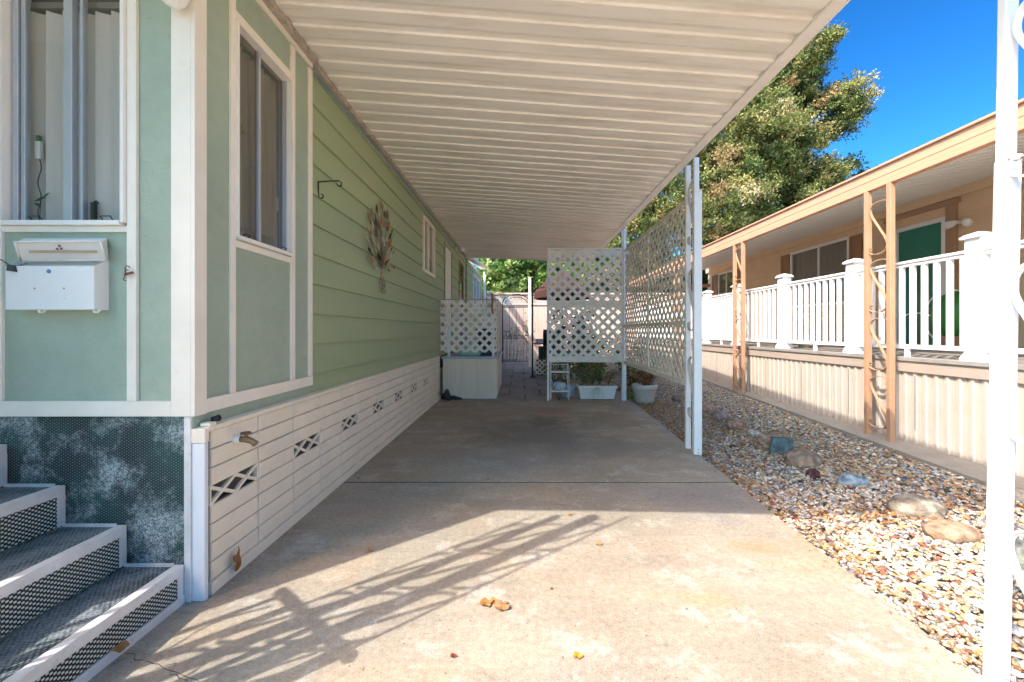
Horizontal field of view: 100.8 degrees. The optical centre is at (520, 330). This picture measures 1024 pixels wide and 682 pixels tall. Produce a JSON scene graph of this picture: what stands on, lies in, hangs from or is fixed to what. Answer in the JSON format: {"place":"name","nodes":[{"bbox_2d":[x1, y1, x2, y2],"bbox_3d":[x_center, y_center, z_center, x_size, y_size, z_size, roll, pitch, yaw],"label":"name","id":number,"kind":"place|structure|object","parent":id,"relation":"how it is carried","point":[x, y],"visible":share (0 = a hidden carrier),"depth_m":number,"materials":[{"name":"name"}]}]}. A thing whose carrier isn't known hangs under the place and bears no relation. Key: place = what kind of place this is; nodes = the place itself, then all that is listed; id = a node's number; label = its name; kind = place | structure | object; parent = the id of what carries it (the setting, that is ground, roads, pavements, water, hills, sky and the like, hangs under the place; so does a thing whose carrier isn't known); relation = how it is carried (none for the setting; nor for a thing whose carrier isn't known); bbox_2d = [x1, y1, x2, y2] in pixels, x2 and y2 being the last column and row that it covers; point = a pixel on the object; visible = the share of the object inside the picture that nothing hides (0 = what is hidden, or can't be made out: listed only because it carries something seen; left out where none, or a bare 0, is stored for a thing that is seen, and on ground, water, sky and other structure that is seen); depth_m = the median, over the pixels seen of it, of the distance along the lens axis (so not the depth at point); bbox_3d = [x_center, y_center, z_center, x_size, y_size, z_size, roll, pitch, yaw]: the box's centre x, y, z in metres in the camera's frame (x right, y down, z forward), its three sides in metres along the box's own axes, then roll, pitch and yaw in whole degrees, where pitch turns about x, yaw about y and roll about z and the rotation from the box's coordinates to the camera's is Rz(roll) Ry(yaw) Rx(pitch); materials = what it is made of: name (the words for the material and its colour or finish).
{"place":"outdoors","nodes":[
{"label":"outdoors","id":0,"kind":"place"},
{"bbox_2d":[0,400,985,681],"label":"driveway","id":1,"kind":"structure","parent":0,"point":[696,582],"depth_m":2.00,"materials":[{"name":"concrete"}]},
{"bbox_2d":[0,444,184,681],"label":"porch steps","id":2,"kind":"structure","parent":1,"relation":"on","point":[76,638],"depth_m":1.62,"materials":[{"name":"metal"}]},
{"bbox_2d":[109,640,129,652],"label":"fallen leaf","id":3,"kind":"object","parent":2,"relation":"on","point":[120,647],"visible":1,"depth_m":1.55,"materials":[{"name":"brown plant"}]},
{"bbox_2d":[232,546,240,570],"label":"fallen leaf","id":4,"kind":"object","parent":1,"relation":"on","point":[237,559],"visible":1,"depth_m":2.06,"materials":[{"name":"brown plant"}]},
{"bbox_2d":[0,0,486,602],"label":"mobile home","id":5,"kind":"object","parent":1,"relation":"on","point":[196,152],"visible":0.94,"depth_m":1.97,"materials":[{"name":"green paint"}]},
{"bbox_2d":[34,135,42,218],"bbox_3d":[-2.203,-0.699,1.938,0.026,0.390,0.015,0,0,0],"label":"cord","id":6,"kind":"object","parent":5,"relation":"in","point":[38,148],"visible":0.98,"depth_m":1.93,"materials":[{"name":"white paint"}]},
{"bbox_2d":[34,193,48,219],"bbox_3d":[-2.180,-0.560,1.931,0.077,0.141,0.012,0,0,0],"label":"vine","id":7,"kind":"object","parent":5,"relation":"in","point":[39,199],"visible":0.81,"depth_m":1.93,"materials":[{"name":"green plant"}]},
{"bbox_2d":[5,238,108,312],"bbox_3d":[-1.997,-0.242,1.836,0.430,0.334,0.085,0,0,0],"label":"mailbox","id":8,"kind":"object","parent":5,"relation":"attached to","point":[62,274],"visible":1,"depth_m":1.81,"materials":[{"name":"white metal"}]},
{"bbox_2d":[0,259,25,271],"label":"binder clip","id":9,"kind":"object","parent":8,"relation":"attached to","point":[9,267],"visible":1,"depth_m":1.81,"materials":[{"name":"black metal"}]},
{"bbox_2d":[0,0,126,225],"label":"window","id":10,"kind":"structure","parent":5,"relation":"in","point":[63,78],"depth_m":1.92,"materials":[{"name":"white paint"}]},
{"bbox_2d":[123,265,133,280],"bbox_3d":[-1.716,-0.251,1.853,0.046,0.068,0.023,0,0,0],"label":"door hook","id":11,"kind":"object","parent":5,"relation":"attached to","point":[127,273],"depth_m":1.84,"materials":[{"name":"brown metal"}]},
{"bbox_2d":[161,0,189,9],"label":"porch lamp","id":12,"kind":"object","parent":5,"relation":"attached to","point":[179,4],"visible":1,"depth_m":1.80,"materials":[{"name":"white glass"}]},
{"bbox_2d":[211,415,221,423],"bbox_3d":[-1.414,0.410,1.965,0.039,0.042,0.032,0,0,0],"label":"pipe stub","id":13,"kind":"object","parent":5,"relation":"on","point":[216,418],"visible":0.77,"depth_m":1.96,"materials":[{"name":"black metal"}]},
{"bbox_2d":[229,431,258,446],"bbox_3d":[-1.359,0.536,2.090,0.126,0.071,0.050,0,0,0],"label":"garden tap","id":14,"kind":"object","parent":5,"relation":"attached to","point":[245,438],"visible":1,"depth_m":2.08,"materials":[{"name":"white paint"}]},
{"bbox_2d":[236,19,293,255],"bbox_3d":[-1.493,-0.988,2.400,0.144,1.175,0.600,0,0,0],"label":"window","id":15,"kind":"structure","parent":5,"relation":"in","point":[256,157],"depth_m":2.49,"materials":[{"name":"white paint"}]},
{"bbox_2d":[318,180,341,198],"bbox_3d":[-1.375,-1.021,3.067,0.175,0.132,0.027,0,0,0],"label":"wall bracket","id":16,"kind":"object","parent":5,"relation":"attached to","point":[327,181],"depth_m":3.06,"materials":[{"name":"black metal"}]},
{"bbox_2d":[366,200,394,294],"bbox_3d":[-1.437,-0.875,4.376,0.076,0.988,0.984,0,0,0],"label":"wall art","id":17,"kind":"object","parent":5,"relation":"attached to","point":[382,256],"depth_m":4.39,"materials":[{"name":"metal"}]},
{"bbox_2d":[422,215,434,277],"bbox_3d":[-1.472,-1.315,6.775,0.066,0.850,0.830,0,0,0],"label":"window","id":18,"kind":"structure","parent":5,"relation":"in","point":[428,240],"depth_m":6.70,"materials":[{"name":"beige paint"}]},
{"bbox_2d":[446,247,452,349],"bbox_3d":[-1.455,-0.630,8.580,0.080,2.060,0.760,0,0,0],"label":"door","id":19,"kind":"structure","parent":5,"relation":"in","point":[448,254],"depth_m":8.64,"materials":[{"name":"white paint"}]},
{"bbox_2d":[456,246,464,252],"bbox_3d":[-1.364,-1.855,9.650,0.201,0.147,0.359,0,0,0],"label":"floodlight","id":20,"kind":"object","parent":5,"relation":"attached to","point":[461,249],"visible":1,"depth_m":9.57,"materials":[{"name":"white paint"}]},
{"bbox_2d":[460,264,462,344],"bbox_3d":[-1.485,-0.620,10.475,0.030,2.040,0.630,0,0,0],"label":"door","id":21,"kind":"structure","parent":5,"relation":"in","point":[461,267],"depth_m":10.60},
{"bbox_2d":[473,273,479,309],"bbox_3d":[-1.453,-1.240,14.000,0.065,1.080,2.000,0,0,0],"label":"window","id":22,"kind":"structure","parent":5,"relation":"in","point":[476,282],"depth_m":13.95,"materials":[{"name":"white glass"}]},
{"bbox_2d":[441,389,450,400],"bbox_3d":[-1.305,1.103,7.400,0.108,0.189,0.340,0,0,-29],"label":"shoe","id":23,"kind":"object","parent":1,"relation":"on","point":[446,395],"visible":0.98,"depth_m":7.28,"materials":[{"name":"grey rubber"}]},
{"bbox_2d":[477,597,492,605],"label":"fallen leaf","id":24,"kind":"object","parent":1,"relation":"on","point":[485,601],"visible":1,"depth_m":1.86,"materials":[{"name":"orange plant"}]},
{"bbox_2d":[494,599,511,609],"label":"fallen leaf","id":25,"kind":"object","parent":1,"relation":"on","point":[499,604],"visible":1,"depth_m":1.84,"materials":[{"name":"orange plant"}]},
{"bbox_2d":[343,482,737,484],"bbox_3d":[0.060,1.257,3.357,3.320,0.106,0.035,0,0,0],"label":"driveway joint","id":26,"kind":"object","parent":1,"relation":"on","point":[540,482],"visible":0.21,"depth_m":3.36,"materials":[{"name":"grey concrete"}]},
{"bbox_2d":[573,651,582,658],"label":"fallen leaf","id":27,"kind":"object","parent":1,"relation":"on","point":[578,655],"visible":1,"depth_m":1.56,"materials":[{"name":"yellow plant"}]},
{"bbox_2d":[547,247,622,400],"bbox_3d":[1.125,-0.113,7.310,1.324,2.645,0.060,0,0,0],"label":"lattice screen","id":28,"kind":"object","parent":1,"relation":"on","point":[582,302],"visible":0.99,"depth_m":7.32,"materials":[{"name":"white wood"}]},
{"bbox_2d":[263,0,1023,681],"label":"carport","id":29,"kind":"object","parent":1,"relation":"on","point":[513,128],"visible":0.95,"depth_m":2.96,"materials":[{"name":"metal"}]},
{"bbox_2d":[624,200,684,385],"bbox_3d":[1.755,-0.406,5.808,0.030,1.952,2.896,0,0,1],"label":"lattice screen","id":30,"kind":"object","parent":29,"relation":"attached to","point":[663,324],"visible":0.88,"depth_m":5.39,"materials":[{"name":"white wood"}]},
{"bbox_2d":[440,359,626,399],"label":"patio","id":31,"kind":"structure","parent":0,"point":[518,382],"depth_m":9.14,"materials":[{"name":"grey concrete"}]},
{"bbox_2d":[451,395,461,398],"bbox_3d":[-1.160,1.165,7.420,0.300,0.065,0.108,0,0,11],"label":"shoe","id":32,"kind":"object","parent":31,"relation":"on","point":[454,397],"visible":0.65,"depth_m":7.38,"materials":[{"name":"grey rubber"}]},
{"bbox_2d":[441,299,502,398],"bbox_3d":[-0.902,0.318,8.435,1.025,1.765,1.930,0,0,0],"label":"side landing","id":33,"kind":"object","parent":31,"relation":"on","point":[472,377],"visible":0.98,"depth_m":7.52,"materials":[{"name":"white paint"}]},
{"bbox_2d":[457,347,480,355],"bbox_3d":[-0.920,0.377,7.740,0.460,0.155,0.276,0,0,0],"label":"tub","id":34,"kind":"object","parent":33,"relation":"on","point":[469,353],"visible":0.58,"depth_m":7.62,"materials":[{"name":"green plastic"}]},
{"bbox_2d":[475,329,495,355],"bbox_3d":[-0.635,0.207,7.925,0.370,0.494,0.390,0,0,0],"label":"storage bin","id":35,"kind":"object","parent":33,"relation":"on","point":[484,347],"visible":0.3,"depth_m":7.75,"materials":[{"name":"black plastic"}]},
{"bbox_2d":[491,293,493,313],"bbox_3d":[-0.492,-0.481,7.504,0.050,0.361,0.044,0,0,0],"label":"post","id":36,"kind":"object","parent":33,"relation":"hanging from","point":[492,303],"depth_m":7.49,"materials":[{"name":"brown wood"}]},
{"bbox_2d":[502,294,527,362],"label":"iron gate","id":37,"kind":"structure","parent":31,"relation":"on","point":[509,322],"depth_m":14.49,"materials":[{"name":"white metal"}]},
{"bbox_2d":[528,278,530,366],"bbox_3d":[0.300,-0.269,13.240,0.080,2.782,0.080,0,0,0],"label":"trellis post","id":38,"kind":"object","parent":31,"relation":"on","point":[529,322],"visible":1,"depth_m":13.20,"materials":[{"name":"white wood"}]},
{"bbox_2d":[530,276,546,377],"bbox_3d":[0.501,-0.136,10.631,0.609,2.587,0.137,0,0,-34],"label":"patio pole","id":39,"kind":"object","parent":31,"relation":"on","point":[532,376],"visible":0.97,"depth_m":10.48,"materials":[{"name":"metal"}]},
{"bbox_2d":[536,359,551,374],"bbox_3d":[0.610,0.945,10.968,0.420,0.390,0.164,0,0,0],"label":"lattice planter","id":40,"kind":"object","parent":31,"relation":"on","point":[539,369],"visible":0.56,"depth_m":10.89,"materials":[{"name":"white wood"}]},
{"bbox_2d":[533,329,563,369],"bbox_3d":[0.755,0.553,11.350,0.790,1.174,0.500,0,0,0],"label":"barbecue","id":41,"kind":"object","parent":31,"relation":"on","point":[541,353],"visible":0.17,"depth_m":11.10,"materials":[{"name":"black metal"}]},
{"bbox_2d":[538,349,578,385],"bbox_3d":[0.696,0.777,8.385,0.803,0.873,0.680,0,0,-29],"label":"shrub","id":42,"kind":"object","parent":31,"relation":"on","point":[551,376],"visible":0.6,"depth_m":8.27,"materials":[{"name":"green plant"}]},
{"bbox_2d":[550,363,568,397],"bbox_3d":[0.690,0.887,7.450,0.322,0.626,0.234,0,0,0],"label":"plant stand","id":43,"kind":"object","parent":31,"relation":"on","point":[565,390],"visible":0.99,"depth_m":7.34,"materials":[{"name":"white paint"}]},
{"bbox_2d":[553,382,565,390],"bbox_3d":[0.690,0.976,7.450,0.230,0.140,0.230,0,0,0],"label":"blue pot","id":44,"kind":"object","parent":43,"relation":"on","point":[559,386],"visible":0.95,"depth_m":7.36,"materials":[{"name":"ceramic"}]},
{"bbox_2d":[534,272,588,318],"bbox_3d":[1.250,-0.350,12.600,1.608,2.940,1.608,0,0,-34],"label":"patio umbrella","id":45,"kind":"object","parent":31,"relation":"on","point":[540,293],"visible":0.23,"depth_m":12.14,"materials":[{"name":"red fabric"}]},
{"bbox_2d":[546,295,587,375],"bbox_3d":[1.061,0.168,10.073,1.125,2.005,0.939,0,0,27],"label":"shrub","id":46,"kind":"object","parent":31,"relation":"on","point":[563,336],"visible":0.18,"depth_m":9.99,"materials":[{"name":"green plant"}]},
{"bbox_2d":[560,368,575,396],"bbox_3d":[0.860,0.934,7.753,0.330,0.531,0.336,0,0,0],"label":"blue pot","id":47,"kind":"object","parent":31,"relation":"on","point":[571,388],"visible":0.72,"depth_m":7.68,"materials":[{"name":"ceramic"}]},
{"bbox_2d":[564,337,603,383],"bbox_3d":[1.235,0.658,8.566,0.827,1.084,0.931,0,0,0],"label":"shrub","id":48,"kind":"object","parent":31,"relation":"on","point":[582,364],"visible":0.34,"depth_m":8.44,"materials":[{"name":"green plant"}]},
{"bbox_2d":[568,294,599,364],"bbox_3d":[1.726,0.068,11.137,0.834,2.170,1.325,0,0,-32],"label":"shrub","id":49,"kind":"object","parent":31,"relation":"on","point":[579,322],"visible":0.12,"depth_m":11.13,"materials":[{"name":"green plant"}]},
{"bbox_2d":[575,362,617,398],"bbox_3d":[1.337,0.832,7.522,0.748,0.736,0.418,0,0,0],"label":"planter box","id":50,"kind":"object","parent":31,"relation":"on","point":[597,391],"visible":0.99,"depth_m":7.42,"materials":[{"name":"white plastic"}]},
{"bbox_2d":[577,331,617,380],"bbox_3d":[1.762,0.569,9.354,1.007,1.224,0.817,0,0,17],"label":"shrub","id":51,"kind":"object","parent":31,"relation":"on","point":[600,363],"visible":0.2,"depth_m":9.35,"materials":[{"name":"green plant"}]},
{"bbox_2d":[472,0,1023,331],"label":"sky","id":52,"kind":"structure","parent":0,"point":[936,60],"materials":[{"name":"blue"}]},
{"bbox_2d":[509,332,1023,681],"bbox_3d":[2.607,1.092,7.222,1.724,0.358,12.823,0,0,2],"label":"gravel","id":53,"kind":"structure","parent":0,"point":[966,591],"depth_m":2.77,"materials":[{"name":"gravel"}]},
{"bbox_2d":[475,254,627,302],"bbox_3d":[1.547,-2.232,20.979,8.320,6.752,4.532,0,0,0],"label":"maple tree","id":54,"kind":"object","parent":53,"relation":"on","point":[508,275],"visible":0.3,"depth_m":19.88,"materials":[{"name":"green plant"}]},
{"bbox_2d":[482,293,702,359],"bbox_3d":[3.337,-0.170,16.300,11.475,2.580,0.100,0,0,0],"label":"wooden fence","id":55,"kind":"object","parent":53,"relation":"on","point":[540,315],"visible":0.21,"depth_m":16.30,"materials":[{"name":"beige wood"}]},
{"bbox_2d":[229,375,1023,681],"bbox_3d":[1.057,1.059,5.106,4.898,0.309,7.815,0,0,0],"label":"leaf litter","id":56,"kind":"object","parent":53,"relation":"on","point":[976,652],"visible":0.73,"depth_m":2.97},
{"bbox_2d":[611,332,645,370],"bbox_3d":[2.655,0.561,10.529,0.991,1.050,0.832,0,0,0],"label":"shrub","id":57,"kind":"object","parent":53,"relation":"on","point":[618,363],"visible":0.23,"depth_m":10.40,"materials":[{"name":"green plant"}]},
{"bbox_2d":[626,365,648,392],"bbox_3d":[2.207,0.927,8.269,0.522,0.595,0.778,0,0,-43],"label":"shrub","id":58,"kind":"object","parent":53,"relation":"on","point":[631,381],"visible":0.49,"depth_m":8.19,"materials":[{"name":"green plant"}]},
{"bbox_2d":[627,370,658,404],"bbox_3d":[2.088,0.943,7.160,0.486,0.575,0.473,0,0,-44],"label":"flower pot","id":59,"kind":"object","parent":53,"relation":"on","point":[644,389],"visible":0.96,"depth_m":7.03,"materials":[{"name":"ceramic"}]},
{"bbox_2d":[586,253,707,302],"bbox_3d":[6.700,-1.271,19.161,7.907,4.852,3.932,0,0,0],"label":"hedge tree","id":60,"kind":"object","parent":53,"relation":"on","point":[704,277],"visible":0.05,"depth_m":18.43,"materials":[{"name":"green plant"}]},
{"bbox_2d":[671,393,684,402],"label":"boulder","id":61,"kind":"object","parent":53,"relation":"on","point":[679,397],"visible":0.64,"depth_m":6.78,"materials":[{"name":"stone"}]},
{"bbox_2d":[702,404,716,413],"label":"boulder","id":62,"kind":"object","parent":53,"relation":"on","point":[706,408],"visible":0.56,"depth_m":5.83,"materials":[{"name":"stone"}]},
{"bbox_2d":[710,410,731,422],"bbox_3d":[2.567,1.106,5.415,0.251,0.173,0.185,0,0,0],"label":"boulder","id":63,"kind":"object","parent":53,"relation":"on","point":[720,415],"visible":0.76,"depth_m":5.35,"materials":[{"name":"stone"}]},
{"bbox_2d":[726,419,746,431],"bbox_3d":[2.536,1.109,4.956,0.236,0.152,0.190,0,0,0],"label":"boulder","id":64,"kind":"object","parent":53,"relation":"on","point":[738,424],"visible":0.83,"depth_m":4.91,"materials":[{"name":"stone"}]},
{"bbox_2d":[604,15,884,280],"bbox_3d":[8.738,-5.752,17.427,11.130,13.812,6.568,0,0,0],"label":"oak tree","id":65,"kind":"object","parent":53,"relation":"on","point":[757,153],"visible":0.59,"depth_m":16.08,"materials":[{"name":"green plant"}]},
{"bbox_2d":[747,429,759,437],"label":"boulder","id":66,"kind":"object","parent":53,"relation":"on","point":[753,432],"visible":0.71,"depth_m":4.59,"materials":[{"name":"stone"}]},
{"bbox_2d":[756,435,770,445],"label":"boulder","id":67,"kind":"object","parent":53,"relation":"on","point":[762,439],"visible":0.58,"depth_m":4.26,"materials":[{"name":"stone"}]},
{"bbox_2d":[768,436,793,457],"bbox_3d":[2.459,1.104,4.002,0.204,0.204,0.131,0,0,21],"label":"boulder","id":68,"kind":"object","parent":53,"relation":"on","point":[779,444],"visible":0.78,"depth_m":3.95,"materials":[{"name":"stone"}]},
{"bbox_2d":[784,449,822,469],"bbox_3d":[2.438,1.122,3.654,0.278,0.186,0.211,0,0,0],"label":"boulder","id":69,"kind":"object","parent":53,"relation":"on","point":[803,458],"visible":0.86,"depth_m":3.59,"materials":[{"name":"stone"}]},
{"bbox_2d":[805,468,820,480],"bbox_3d":[2.361,1.158,3.411,0.109,0.094,0.086,0,0,0],"label":"boulder","id":70,"kind":"object","parent":53,"relation":"on","point":[813,473],"visible":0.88,"depth_m":3.38,"materials":[{"name":"stone"}]},
{"bbox_2d":[641,362,1023,487],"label":"kerb","id":71,"kind":"structure","parent":53,"relation":"on","point":[969,470],"depth_m":3.84,"materials":[{"name":"concrete"}]},
{"bbox_2d":[629,98,1023,441],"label":"awning","id":72,"kind":"object","parent":71,"relation":"on","point":[962,155],"visible":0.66,"depth_m":4.22,"materials":[{"name":"paint"}]},
{"bbox_2d":[635,231,1023,476],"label":"deck","id":73,"kind":"structure","parent":71,"relation":"on","point":[941,398],"depth_m":4.34,"materials":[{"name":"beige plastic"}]},
{"bbox_2d":[818,150,877,190],"bbox_3d":[16.412,-3.953,21.463,4.615,10.160,3.382,0,0,0],"label":"cypress tree","id":74,"kind":"object","parent":53,"relation":"on","point":[858,165],"visible":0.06,"depth_m":20.55,"materials":[{"name":"green plant"}]},
{"bbox_2d":[837,473,868,488],"bbox_3d":[2.491,1.132,3.174,0.207,0.122,0.131,0,0,0],"label":"boulder","id":75,"kind":"object","parent":53,"relation":"on","point":[848,479],"visible":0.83,"depth_m":3.14,"materials":[{"name":"stone"}]},
{"bbox_2d":[706,165,1023,348],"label":"neighbour house","id":76,"kind":"structure","parent":53,"relation":"on","point":[921,231],"depth_m":6.71,"materials":[{"name":"beige paint"}]},
{"bbox_2d":[718,270,732,294],"bbox_3d":[6.017,-1.110,12.315,0.102,1.220,0.930,0,0,0],"label":"window","id":77,"kind":"structure","parent":76,"relation":"in","point":[725,281],"depth_m":12.44,"materials":[{"name":"white glass"}]},
{"bbox_2d":[790,236,849,307],"bbox_3d":[6.017,-1.110,8.530,0.102,1.220,1.680,0,0,0],"label":"window","id":78,"kind":"structure","parent":76,"relation":"in","point":[828,260],"depth_m":8.48,"materials":[{"name":"white glass"}]},
{"bbox_2d":[899,222,940,344],"bbox_3d":[6.011,-0.655,6.350,0.038,1.790,0.700,0,0,0],"label":"door","id":79,"kind":"structure","parent":76,"relation":"in","point":[925,241],"depth_m":6.35,"materials":[{"name":"green metal"}]},
{"bbox_2d":[943,218,972,228],"bbox_3d":[5.888,-1.435,5.660,0.201,0.147,0.359,0,0,0],"label":"floodlight","id":80,"kind":"object","parent":76,"relation":"attached to","point":[966,222],"visible":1,"depth_m":5.69,"materials":[{"name":"white paint"}]},
{"bbox_2d":[886,493,947,519],"bbox_3d":[2.507,1.121,2.674,0.314,0.165,0.215,0,0,0],"label":"boulder","id":81,"kind":"object","parent":53,"relation":"on","point":[911,505],"visible":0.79,"depth_m":2.62,"materials":[{"name":"stone"}]},
{"bbox_2d":[921,519,985,544],"bbox_3d":[2.442,1.141,2.397,0.275,0.122,0.206,0,0,0],"label":"boulder","id":82,"kind":"object","parent":53,"relation":"on","point":[953,531],"visible":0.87,"depth_m":2.35,"materials":[{"name":"stone"}]},
{"bbox_2d":[1014,539,1023,570],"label":"boulder","id":83,"kind":"object","parent":53,"relation":"on","point":[1019,548],"visible":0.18,"depth_m":2.06,"materials":[{"name":"stone"}]},
{"bbox_2d":[1014,487,1023,500],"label":"boulder","id":84,"kind":"object","parent":53,"relation":"on","point":[1019,493],"visible":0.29,"depth_m":2.70,"materials":[{"name":"stone"}]},
{"bbox_2d":[792,306,829,347],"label":"potted grass","id":85,"kind":"object","parent":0,"point":[805,345],"depth_m":6.08,"materials":[{"name":"brown plant"}]},
{"bbox_2d":[895,289,959,345],"bbox_3d":[5.550,-0.139,5.550,0.540,0.768,1.103,0,0,0],"label":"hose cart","id":86,"kind":"object","parent":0,"point":[956,318],"visible":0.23,"depth_m":5.28,"materials":[{"name":"green plastic"}]}
]}

